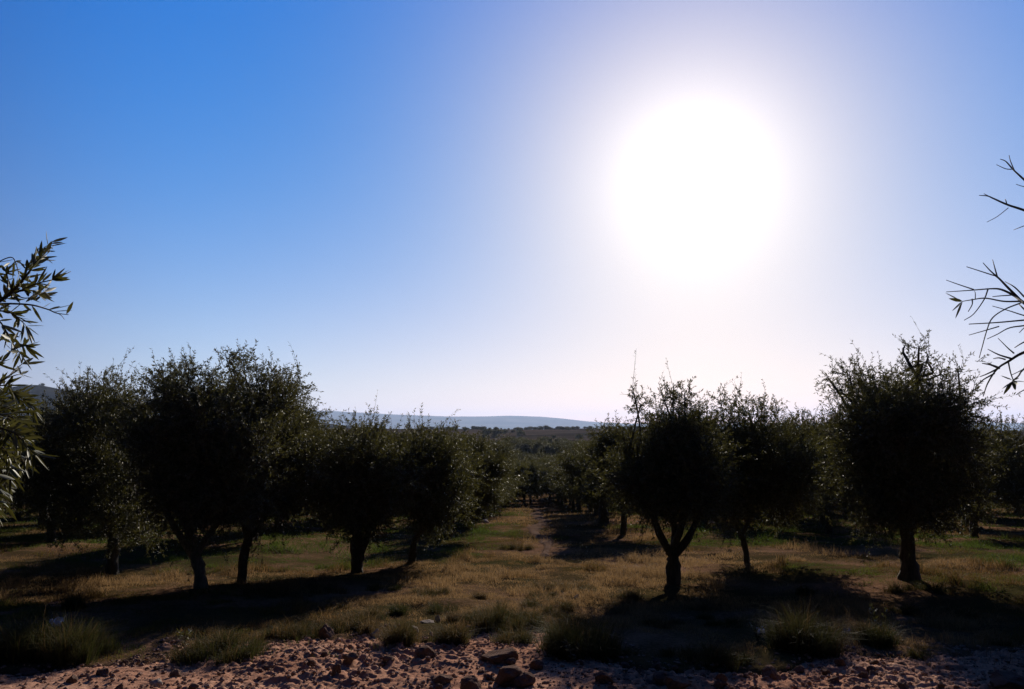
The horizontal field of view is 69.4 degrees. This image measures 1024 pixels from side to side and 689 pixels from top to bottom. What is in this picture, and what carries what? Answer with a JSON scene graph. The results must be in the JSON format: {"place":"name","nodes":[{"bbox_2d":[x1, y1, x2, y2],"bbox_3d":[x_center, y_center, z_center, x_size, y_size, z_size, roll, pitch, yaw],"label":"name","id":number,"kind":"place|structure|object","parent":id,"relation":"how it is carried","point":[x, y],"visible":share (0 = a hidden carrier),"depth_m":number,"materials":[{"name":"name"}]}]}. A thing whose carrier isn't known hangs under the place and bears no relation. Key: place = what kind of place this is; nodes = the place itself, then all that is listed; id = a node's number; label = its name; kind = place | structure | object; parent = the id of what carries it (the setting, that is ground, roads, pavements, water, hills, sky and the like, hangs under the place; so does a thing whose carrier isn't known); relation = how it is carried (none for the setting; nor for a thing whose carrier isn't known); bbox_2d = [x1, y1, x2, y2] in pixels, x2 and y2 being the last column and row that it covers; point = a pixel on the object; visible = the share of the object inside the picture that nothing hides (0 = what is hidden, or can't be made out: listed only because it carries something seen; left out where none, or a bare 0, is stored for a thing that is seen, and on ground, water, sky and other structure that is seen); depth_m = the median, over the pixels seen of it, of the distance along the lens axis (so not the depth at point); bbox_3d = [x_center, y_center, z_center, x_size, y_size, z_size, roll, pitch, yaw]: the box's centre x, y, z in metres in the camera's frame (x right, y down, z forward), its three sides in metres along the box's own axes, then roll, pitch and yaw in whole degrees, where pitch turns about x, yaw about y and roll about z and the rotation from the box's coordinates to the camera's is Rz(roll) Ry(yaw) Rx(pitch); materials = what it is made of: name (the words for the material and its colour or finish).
{"place":"outdoors","nodes":[
{"label":"outdoors","id":0,"kind":"place"},
{"bbox_2d":[4,385,359,427],"bbox_3d":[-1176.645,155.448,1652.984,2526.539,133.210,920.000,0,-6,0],"label":"scrub hill terrain","id":1,"kind":"structure","parent":0,"point":[40,389],"depth_m":1603.83,"materials":[{"name":"plant"}]},
{"bbox_2d":[0,428,1023,674],"bbox_3d":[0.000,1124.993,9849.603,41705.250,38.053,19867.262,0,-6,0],"label":"ground","id":2,"kind":"structure","parent":0,"point":[752,584],"depth_m":12.85,"materials":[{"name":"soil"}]},
{"bbox_2d":[5,393,61,526],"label":"olive tree","id":3,"kind":"object","parent":2,"relation":"on","point":[13,493],"visible":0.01,"depth_m":29.18,"materials":[{"name":"green plant"}]},
{"bbox_2d":[0,233,72,525],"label":"olive tree","id":4,"kind":"object","parent":2,"relation":"on","point":[17,434],"visible":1,"depth_m":2.06,"materials":[{"name":"green plant"}]},
{"bbox_2d":[0,411,120,542],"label":"olive tree","id":5,"kind":"object","parent":2,"relation":"on","point":[48,539],"visible":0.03,"depth_m":21.66,"materials":[{"name":"green plant"}]},
{"bbox_2d":[0,598,128,667],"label":"grass tussock","id":6,"kind":"object","parent":2,"relation":"on","point":[46,643],"depth_m":6.93,"materials":[{"name":"plant"}]},
{"bbox_2d":[54,586,100,609],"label":"grass tussock","id":7,"kind":"object","parent":2,"relation":"on","point":[78,601],"depth_m":9.83,"materials":[{"name":"plant"}]},
{"bbox_2d":[3,348,177,577],"bbox_3d":[-8.321,2.405,14.960,3.542,4.719,5.107,5,-8,-35],"label":"olive tree","id":8,"kind":"object","parent":2,"relation":"on","point":[60,488],"visible":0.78,"depth_m":13.90,"materials":[{"name":"green plant"}]},
{"bbox_2d":[175,628,192,645],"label":"weed","id":9,"kind":"object","parent":2,"relation":"on","point":[187,635],"visible":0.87,"depth_m":7.55,"materials":[{"name":"green plant"}]},
{"bbox_2d":[77,342,309,588],"bbox_3d":[-5.154,2.097,12.509,4.151,4.269,4.299,0,-6,0],"label":"olive tree","id":10,"kind":"object","parent":2,"relation":"on","point":[201,461],"visible":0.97,"depth_m":11.29,"materials":[{"name":"green plant"}]},
{"bbox_2d":[193,622,224,637],"bbox_3d":[-3.344,3.127,8.156,0.388,0.192,0.351,0,-6,0],"label":"grass sprout","id":11,"kind":"object","parent":2,"relation":"on","point":[203,629],"depth_m":8.14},
{"bbox_2d":[223,408,321,541],"bbox_3d":[-7.495,3.663,21.543,4.321,4.473,4.395,1,-6,-7],"label":"olive tree","id":12,"kind":"object","parent":2,"relation":"on","point":[292,488],"visible":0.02,"depth_m":21.65,"materials":[{"name":"green plant"}]},
{"bbox_2d":[203,339,347,582],"bbox_3d":[-4.569,2.185,13.599,2.775,4.706,4.528,2,-7,-19],"label":"olive tree","id":13,"kind":"object","parent":2,"relation":"on","point":[280,393],"visible":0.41,"depth_m":12.78,"materials":[{"name":"green plant"}]},
{"bbox_2d":[244,400,336,534],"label":"olive tree","id":14,"kind":"object","parent":2,"relation":"on","point":[313,430],"depth_m":25.25,"materials":[{"name":"green plant"}]},
{"bbox_2d":[257,615,335,641],"bbox_3d":[-2.393,3.137,8.278,1.001,0.339,0.936,0,-6,0],"label":"grass tussock","id":15,"kind":"object","parent":2,"relation":"on","point":[303,631],"depth_m":8.18,"materials":[{"name":"plant"}]},
{"bbox_2d":[317,599,363,609],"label":"grass clump","id":16,"kind":"object","parent":2,"relation":"on","point":[331,605],"visible":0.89,"depth_m":9.96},
{"bbox_2d":[316,608,384,635],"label":"grass tussock","id":17,"kind":"object","parent":2,"relation":"on","point":[364,624],"depth_m":8.48,"materials":[{"name":"plant"}]},
{"bbox_2d":[294,390,437,572],"bbox_3d":[-3.167,2.843,14.935,2.985,3.980,5.061,2,-7,-18],"label":"olive tree","id":18,"kind":"object","parent":2,"relation":"on","point":[347,501],"visible":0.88,"depth_m":13.74,"materials":[{"name":"green plant"}]},
{"bbox_2d":[359,599,389,616],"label":"grass clump","id":19,"kind":"object","parent":2,"relation":"on","point":[376,609],"visible":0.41,"depth_m":9.25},
{"bbox_2d":[369,609,392,620],"bbox_3d":[-1.626,3.325,9.109,0.455,0.201,0.383,4,-8,-31],"label":"grass sprout","id":20,"kind":"object","parent":2,"relation":"on","point":[382,616],"depth_m":9.06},
{"bbox_2d":[365,579,404,590],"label":"grass clump","id":21,"kind":"object","parent":2,"relation":"on","point":[375,587],"visible":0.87,"depth_m":11.83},
{"bbox_2d":[369,615,428,646],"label":"grass tussock","id":22,"kind":"object","parent":2,"relation":"on","point":[405,635],"depth_m":7.58,"materials":[{"name":"plant"}]},
{"bbox_2d":[386,600,415,615],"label":"grass clump","id":23,"kind":"object","parent":2,"relation":"on","point":[399,610],"visible":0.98,"depth_m":9.68,"materials":[{"name":"plant"}]},
{"bbox_2d":[361,405,495,563],"bbox_3d":[-1.944,3.217,16.413,3.252,3.744,5.091,0,-6,0],"label":"olive tree","id":24,"kind":"object","parent":2,"relation":"on","point":[449,471],"visible":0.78,"depth_m":15.36,"materials":[{"name":"green plant"}]},
{"bbox_2d":[406,582,454,598],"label":"grass tussock","id":25,"kind":"object","parent":2,"relation":"on","point":[444,591],"depth_m":11.05,"materials":[{"name":"plant"}]},
{"bbox_2d":[421,598,459,614],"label":"grass clump","id":26,"kind":"object","parent":2,"relation":"on","point":[438,606],"visible":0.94,"depth_m":9.85,"materials":[{"name":"plant"}]},
{"bbox_2d":[425,610,479,646],"bbox_3d":[-0.574,2.971,7.759,0.870,0.452,0.920,0,-6,0],"label":"grass tussock","id":27,"kind":"object","parent":2,"relation":"on","point":[454,635],"depth_m":7.73,"materials":[{"name":"plant"}]},
{"bbox_2d":[437,607,473,622],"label":"grass clump","id":28,"kind":"object","parent":2,"relation":"on","point":[453,616],"visible":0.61,"depth_m":8.98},
{"bbox_2d":[467,589,494,599],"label":"grass clump","id":29,"kind":"object","parent":2,"relation":"on","point":[475,595],"visible":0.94,"depth_m":10.97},
{"bbox_2d":[446,428,522,541],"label":"olive tree","id":30,"kind":"object","parent":2,"relation":"on","point":[498,471],"visible":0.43,"depth_m":23.91,"materials":[{"name":"green plant"}]},
{"bbox_2d":[451,426,518,525],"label":"olive tree","id":31,"kind":"object","parent":2,"relation":"on","point":[504,447],"visible":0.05,"depth_m":31.51,"materials":[{"name":"green plant"}]},
{"bbox_2d":[475,442,517,519],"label":"olive tree","id":32,"kind":"object","parent":2,"relation":"on","point":[507,488],"visible":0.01,"depth_m":38.27,"materials":[{"name":"green plant"}]},
{"bbox_2d":[480,448,519,515],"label":"olive tree","id":33,"kind":"object","parent":2,"relation":"on","point":[511,483],"visible":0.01,"depth_m":41.54,"materials":[{"name":"green plant"}]},
{"bbox_2d":[457,598,546,634],"bbox_3d":[-0.110,3.167,8.809,1.203,0.469,1.318,2,-7,-19],"label":"grass tussock","id":34,"kind":"object","parent":2,"relation":"on","point":[496,616],"depth_m":8.68,"materials":[{"name":"plant"}]},
{"bbox_2d":[492,453,533,512],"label":"olive tree","id":35,"kind":"object","parent":2,"relation":"on","point":[521,471],"visible":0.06,"depth_m":46.57,"materials":[{"name":"green plant"}]},
{"bbox_2d":[498,541,534,550],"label":"grass tussock","id":36,"kind":"object","parent":2,"relation":"on","point":[519,548],"depth_m":21.08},
{"bbox_2d":[513,440,533,453],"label":"valley tree","id":37,"kind":"object","parent":2,"relation":"on","point":[525,446],"visible":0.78,"depth_m":241.29,"materials":[{"name":"green plant"}]},
{"bbox_2d":[510,450,536,460],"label":"valley tree","id":38,"kind":"object","parent":2,"relation":"on","point":[526,455],"visible":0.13,"depth_m":147.74,"materials":[{"name":"green plant"}]},
{"bbox_2d":[514,455,550,505],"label":"olive tree","id":39,"kind":"object","parent":2,"relation":"on","point":[536,485],"visible":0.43,"depth_m":65.83,"materials":[{"name":"green plant"}]},
{"bbox_2d":[528,440,545,454],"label":"valley tree","id":40,"kind":"object","parent":2,"relation":"on","point":[535,447],"visible":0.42,"depth_m":235.29,"materials":[{"name":"green plant"}]},
{"bbox_2d":[520,587,562,600],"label":"grass clump","id":41,"kind":"object","parent":2,"relation":"on","point":[537,595],"visible":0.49,"depth_m":11.18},
{"bbox_2d":[528,454,561,504],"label":"olive tree","id":42,"kind":"object","parent":2,"relation":"on","point":[549,491],"visible":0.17,"depth_m":70.72,"materials":[{"name":"green plant"}]},
{"bbox_2d":[528,578,563,590],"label":"grass clump","id":43,"kind":"object","parent":2,"relation":"on","point":[548,585],"visible":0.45,"depth_m":12.15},
{"bbox_2d":[516,593,580,613],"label":"grass tussock","id":44,"kind":"object","parent":2,"relation":"on","point":[565,606],"depth_m":9.95,"materials":[{"name":"plant"}]},
{"bbox_2d":[538,440,560,455],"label":"valley tree","id":45,"kind":"object","parent":2,"relation":"on","point":[549,449],"visible":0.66,"depth_m":207.48,"materials":[{"name":"green plant"}]},
{"bbox_2d":[534,575,579,591],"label":"grass clump","id":46,"kind":"object","parent":2,"relation":"on","point":[563,588],"visible":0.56,"depth_m":12.04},
{"bbox_2d":[547,458,575,508],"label":"olive tree","id":47,"kind":"object","parent":2,"relation":"on","point":[573,505],"visible":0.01,"depth_m":58.44,"materials":[{"name":"green plant"}]},
{"bbox_2d":[546,604,577,618],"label":"grass clump","id":48,"kind":"object","parent":2,"relation":"on","point":[557,615],"visible":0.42,"depth_m":9.35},
{"bbox_2d":[544,466,584,509],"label":"olive tree","id":49,"kind":"object","parent":2,"relation":"on","point":[557,488],"visible":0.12,"depth_m":52.77,"materials":[{"name":"green plant"}]},
{"bbox_2d":[557,578,596,591],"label":"grass clump","id":50,"kind":"object","parent":2,"relation":"on","point":[579,585],"visible":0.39,"depth_m":12.18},
{"bbox_2d":[544,439,614,523],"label":"olive tree","id":51,"kind":"object","parent":2,"relation":"on","point":[571,468],"visible":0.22,"depth_m":31.42,"materials":[{"name":"green plant"}]},
{"bbox_2d":[551,437,612,511],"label":"olive tree","id":52,"kind":"object","parent":2,"relation":"on","point":[565,453],"visible":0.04,"depth_m":48.32,"materials":[{"name":"green plant"}]},
{"bbox_2d":[555,440,609,518],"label":"olive tree","id":53,"kind":"object","parent":2,"relation":"on","point":[565,489],"visible":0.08,"depth_m":36.98,"materials":[{"name":"green plant"}]},
{"bbox_2d":[553,448,622,515],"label":"olive tree","id":54,"kind":"object","parent":2,"relation":"on","point":[595,513],"visible":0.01,"depth_m":41.36,"materials":[{"name":"green plant"}]},
{"bbox_2d":[568,409,646,534],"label":"olive tree","id":55,"kind":"object","parent":2,"relation":"on","point":[606,437],"visible":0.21,"depth_m":26.36,"materials":[{"name":"green plant"}]},
{"bbox_2d":[600,604,628,615],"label":"grass clump","id":56,"kind":"object","parent":2,"relation":"on","point":[611,611],"visible":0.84,"depth_m":9.89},
{"bbox_2d":[610,595,638,606],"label":"grass clump","id":57,"kind":"object","parent":2,"relation":"on","point":[618,603],"visible":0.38,"depth_m":10.44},
{"bbox_2d":[616,585,648,602],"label":"grass clump","id":58,"kind":"object","parent":2,"relation":"on","point":[629,595],"visible":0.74,"depth_m":11.03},
{"bbox_2d":[620,644,648,655],"bbox_3d":[1.166,3.043,7.349,0.379,0.129,0.363,4,-8,-31],"label":"grass sprout","id":59,"kind":"object","parent":2,"relation":"on","point":[629,652],"depth_m":7.35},
{"bbox_2d":[647,642,683,658],"bbox_3d":[1.500,3.017,7.303,0.523,0.170,0.438,0,-6,0],"label":"grass sprout","id":60,"kind":"object","parent":2,"relation":"on","point":[666,653],"depth_m":7.29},
{"bbox_2d":[578,348,767,584],"bbox_3d":[3.145,2.335,13.556,3.285,4.369,4.589,-5,-8,36],"label":"olive tree","id":61,"kind":"object","parent":2,"relation":"on","point":[672,462],"visible":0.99,"depth_m":12.54,"materials":[{"name":"green plant"}]},
{"bbox_2d":[690,612,719,619],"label":"grass clump","id":62,"kind":"object","parent":2,"relation":"on","point":[703,615],"visible":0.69,"depth_m":9.45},
{"bbox_2d":[669,626,766,672],"bbox_3d":[1.910,2.890,7.073,1.000,0.376,0.927,-6,-9,41],"label":"grass tussock","id":63,"kind":"object","parent":2,"relation":"on","point":[725,657],"depth_m":6.97,"materials":[{"name":"plant"}]},
{"bbox_2d":[749,621,766,641],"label":"weed","id":64,"kind":"object","parent":2,"relation":"on","point":[755,632],"visible":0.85,"depth_m":8.12,"materials":[{"name":"green plant"}]},
{"bbox_2d":[695,375,839,563],"bbox_3d":[5.349,2.815,16.459,3.773,4.468,5.464,-3,-7,26],"label":"olive tree","id":65,"kind":"object","parent":2,"relation":"on","point":[784,463],"visible":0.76,"depth_m":15.29,"materials":[{"name":"green plant"}]},
{"bbox_2d":[791,581,821,595],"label":"grass clump","id":66,"kind":"object","parent":2,"relation":"on","point":[802,592],"visible":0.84,"depth_m":11.73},
{"bbox_2d":[746,599,871,660],"bbox_3d":[3.029,2.880,7.746,1.480,0.699,1.480,0,-6,0],"label":"grass tussock","id":67,"kind":"object","parent":2,"relation":"on","point":[796,634],"depth_m":7.51,"materials":[{"name":"plant"}]},
{"bbox_2d":[793,606,838,622],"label":"grass clump","id":68,"kind":"object","parent":2,"relation":"on","point":[826,619],"visible":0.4,"depth_m":9.29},
{"bbox_2d":[778,404,861,535],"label":"olive tree","id":69,"kind":"object","parent":2,"relation":"on","point":[828,528],"visible":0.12,"depth_m":25.88,"materials":[{"name":"green plant"}]},
{"bbox_2d":[834,607,908,650],"bbox_3d":[3.928,3.025,8.052,0.900,0.495,1.018,0,-6,0],"label":"grass tussock","id":70,"kind":"object","parent":2,"relation":"on","point":[884,637],"depth_m":7.91,"materials":[{"name":"plant"}]},
{"bbox_2d":[878,581,908,593],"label":"grass clump","id":71,"kind":"object","parent":2,"relation":"on","point":[894,588],"visible":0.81,"depth_m":11.57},
{"bbox_2d":[881,599,924,614],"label":"grass clump","id":72,"kind":"object","parent":2,"relation":"on","point":[904,611],"visible":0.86,"depth_m":10.01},
{"bbox_2d":[793,316,1023,580],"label":"olive tree","id":73,"kind":"object","parent":2,"relation":"on","point":[895,436],"visible":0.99,"depth_m":12.16,"materials":[{"name":"green plant"}]},
{"bbox_2d":[909,641,939,650],"bbox_3d":[4.308,3.142,7.723,0.384,0.126,0.361,0,-6,0],"label":"grass sprout","id":74,"kind":"object","parent":2,"relation":"on","point":[921,647],"depth_m":7.71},
{"bbox_2d":[901,576,957,594],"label":"grass clump","id":75,"kind":"object","parent":2,"relation":"on","point":[934,588],"visible":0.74,"depth_m":11.70,"materials":[{"name":"plant"}]},
{"bbox_2d":[935,430,1023,526],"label":"olive tree","id":76,"kind":"object","parent":2,"relation":"on","point":[968,520],"visible":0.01,"depth_m":31.83,"materials":[{"name":"green plant"}]},
{"bbox_2d":[945,403,1023,537],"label":"olive tree","id":77,"kind":"object","parent":2,"relation":"on","point":[1013,482],"visible":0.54,"depth_m":23.32,"materials":[{"name":"green plant"}]},
{"bbox_2d":[946,155,1023,396],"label":"olive tree","id":78,"kind":"object","parent":2,"relation":"on","point":[1013,383],"visible":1,"depth_m":2.11,"materials":[{"name":"green plant"}]},
{"bbox_2d":[0,624,1023,688],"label":"dirt track","id":79,"kind":"structure","parent":0,"point":[382,674],"depth_m":6.60,"materials":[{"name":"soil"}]},
{"bbox_2d":[95,668,108,675],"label":"rock","id":80,"kind":"object","parent":79,"relation":"on","point":[100,672],"visible":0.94,"depth_m":6.44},
{"bbox_2d":[149,678,162,687],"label":"rock","id":81,"kind":"object","parent":79,"relation":"on","point":[158,683],"visible":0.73,"depth_m":6.05,"materials":[{"name":"stone"}]},
{"bbox_2d":[169,669,181,676],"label":"clod","id":82,"kind":"object","parent":79,"relation":"on","point":[175,673],"visible":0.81,"depth_m":6.40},
{"bbox_2d":[159,618,274,666],"bbox_3d":[-2.840,2.872,7.218,1.123,0.444,1.288,0,-6,0],"label":"grass tussock","id":83,"kind":"object","parent":79,"relation":"on","point":[226,643],"depth_m":7.05,"materials":[{"name":"plant"}]},
{"bbox_2d":[318,624,333,638],"bbox_3d":[-2.038,3.169,8.133,0.172,0.183,0.158,0,-6,0],"label":"rock","id":84,"kind":"object","parent":79,"relation":"on","point":[326,631],"visible":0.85,"depth_m":8.10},
{"bbox_2d":[331,664,340,675],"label":"rock","id":85,"kind":"object","parent":79,"relation":"on","point":[336,668],"visible":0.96,"depth_m":6.43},
{"bbox_2d":[342,652,357,661],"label":"rock","id":86,"kind":"object","parent":79,"relation":"on","point":[351,657],"visible":1,"depth_m":6.79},
{"bbox_2d":[415,645,436,658],"bbox_3d":[-0.819,2.950,7.061,0.214,0.149,0.156,3,-7,-26],"label":"rock","id":87,"kind":"object","parent":79,"relation":"on","point":[423,652],"visible":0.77,"depth_m":7.01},
{"bbox_2d":[432,674,452,684],"bbox_3d":[-0.588,2.857,6.306,0.150,0.101,0.162,-6,-8,41],"label":"rock","id":88,"kind":"object","parent":79,"relation":"on","point":[442,679],"visible":0.94,"depth_m":6.26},
{"bbox_2d":[460,675,480,688],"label":"rock","id":89,"kind":"object","parent":79,"relation":"on","point":[470,682],"visible":1,"depth_m":6.03,"materials":[{"name":"stone"}]},
{"bbox_2d":[479,647,518,662],"bbox_3d":[-0.117,2.960,7.035,0.342,0.124,0.267,4,-7,-30],"label":"rock","id":90,"kind":"object","parent":79,"relation":"on","point":[497,656],"visible":0.86,"depth_m":6.96,"materials":[{"name":"stone"}]},
{"bbox_2d":[495,664,523,685],"bbox_3d":[-0.014,2.829,6.274,0.263,0.218,0.249,0,-6,0],"label":"rock","id":91,"kind":"object","parent":79,"relation":"on","point":[507,673],"visible":0.73,"depth_m":6.19,"materials":[{"name":"stone"}]},
{"bbox_2d":[488,620,544,645],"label":"grass tussock","id":92,"kind":"object","parent":79,"relation":"on","point":[522,637],"depth_m":7.90,"materials":[{"name":"plant"}]},
{"bbox_2d":[511,672,535,687],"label":"rock","id":93,"kind":"object","parent":79,"relation":"on","point":[523,679],"visible":0.96,"depth_m":6.13,"materials":[{"name":"stone"}]},
{"bbox_2d":[530,659,542,669],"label":"rock","id":94,"kind":"object","parent":79,"relation":"on","point":[535,664],"visible":0.99,"depth_m":6.73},
{"bbox_2d":[561,635,581,661],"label":"weed","id":95,"kind":"object","parent":79,"relation":"on","point":[572,656],"visible":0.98,"depth_m":6.98,"materials":[{"name":"green plant"}]},
{"bbox_2d":[527,597,642,662],"bbox_3d":[0.712,2.800,7.365,1.482,0.668,1.440,0,-6,0],"label":"grass tussock","id":96,"kind":"object","parent":79,"relation":"on","point":[601,647],"depth_m":7.23,"materials":[{"name":"plant"}]},
{"bbox_2d":[595,670,613,683],"bbox_3d":[0.779,2.834,6.271,0.160,0.132,0.111,0,-6,0],"label":"rock","id":97,"kind":"object","parent":79,"relation":"on","point":[601,676],"visible":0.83,"depth_m":6.23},
{"bbox_2d":[652,670,672,685],"bbox_3d":[1.291,2.855,6.316,0.215,0.138,0.207,0,-6,0],"label":"rock","id":98,"kind":"object","parent":79,"relation":"on","point":[659,677],"visible":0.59,"depth_m":6.26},
{"bbox_2d":[664,675,691,688],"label":"rock","id":99,"kind":"object","parent":79,"relation":"on","point":[676,682],"visible":1,"depth_m":6.04,"materials":[{"name":"stone"}]},
{"bbox_2d":[711,679,727,688],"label":"rock","id":100,"kind":"object","parent":79,"relation":"on","point":[717,683],"visible":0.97,"depth_m":6.25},
{"bbox_2d":[714,673,727,682],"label":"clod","id":101,"kind":"object","parent":79,"relation":"on","point":[722,677],"visible":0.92,"depth_m":6.30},
{"bbox_2d":[762,665,780,680],"bbox_3d":[2.296,2.928,6.537,0.183,0.167,0.151,6,-9,-44],"label":"rock","id":102,"kind":"object","parent":79,"relation":"on","point":[770,671],"visible":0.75,"depth_m":6.52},
{"bbox_2d":[834,658,846,665],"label":"rock","id":103,"kind":"object","parent":79,"relation":"on","point":[839,661],"visible":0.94,"depth_m":6.99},
{"bbox_2d":[900,641,933,660],"bbox_3d":[4.022,3.047,7.321,0.451,0.217,0.525,0,-6,0],"label":"grass sprout","id":104,"kind":"object","parent":79,"relation":"on","point":[920,655],"depth_m":7.34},
{"bbox_2d":[989,670,1023,688],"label":"rock","id":105,"kind":"object","parent":79,"relation":"on","point":[1003,679],"visible":0.98,"depth_m":6.15,"materials":[{"name":"stone"}]},
{"bbox_2d":[0,0,1023,424],"label":"sky","id":106,"kind":"structure","parent":0,"point":[473,207],"materials":[{"name":"blue"}]},
{"bbox_2d":[526,507,553,556],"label":"path","id":107,"kind":"structure","parent":0,"point":[544,540],"depth_m":27.65,"materials":[{"name":"soil"}]},
{"bbox_2d":[304,410,1023,429],"bbox_3d":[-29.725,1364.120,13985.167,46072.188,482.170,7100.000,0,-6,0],"label":"distant hills","id":108,"kind":"structure","parent":0,"point":[503,422],"depth_m":12379.74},
{"bbox_2d":[869,600,886,629],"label":"weed","id":109,"kind":"object","parent":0,"point":[874,616],"visible":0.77,"depth_m":8.42,"materials":[{"name":"green plant"}]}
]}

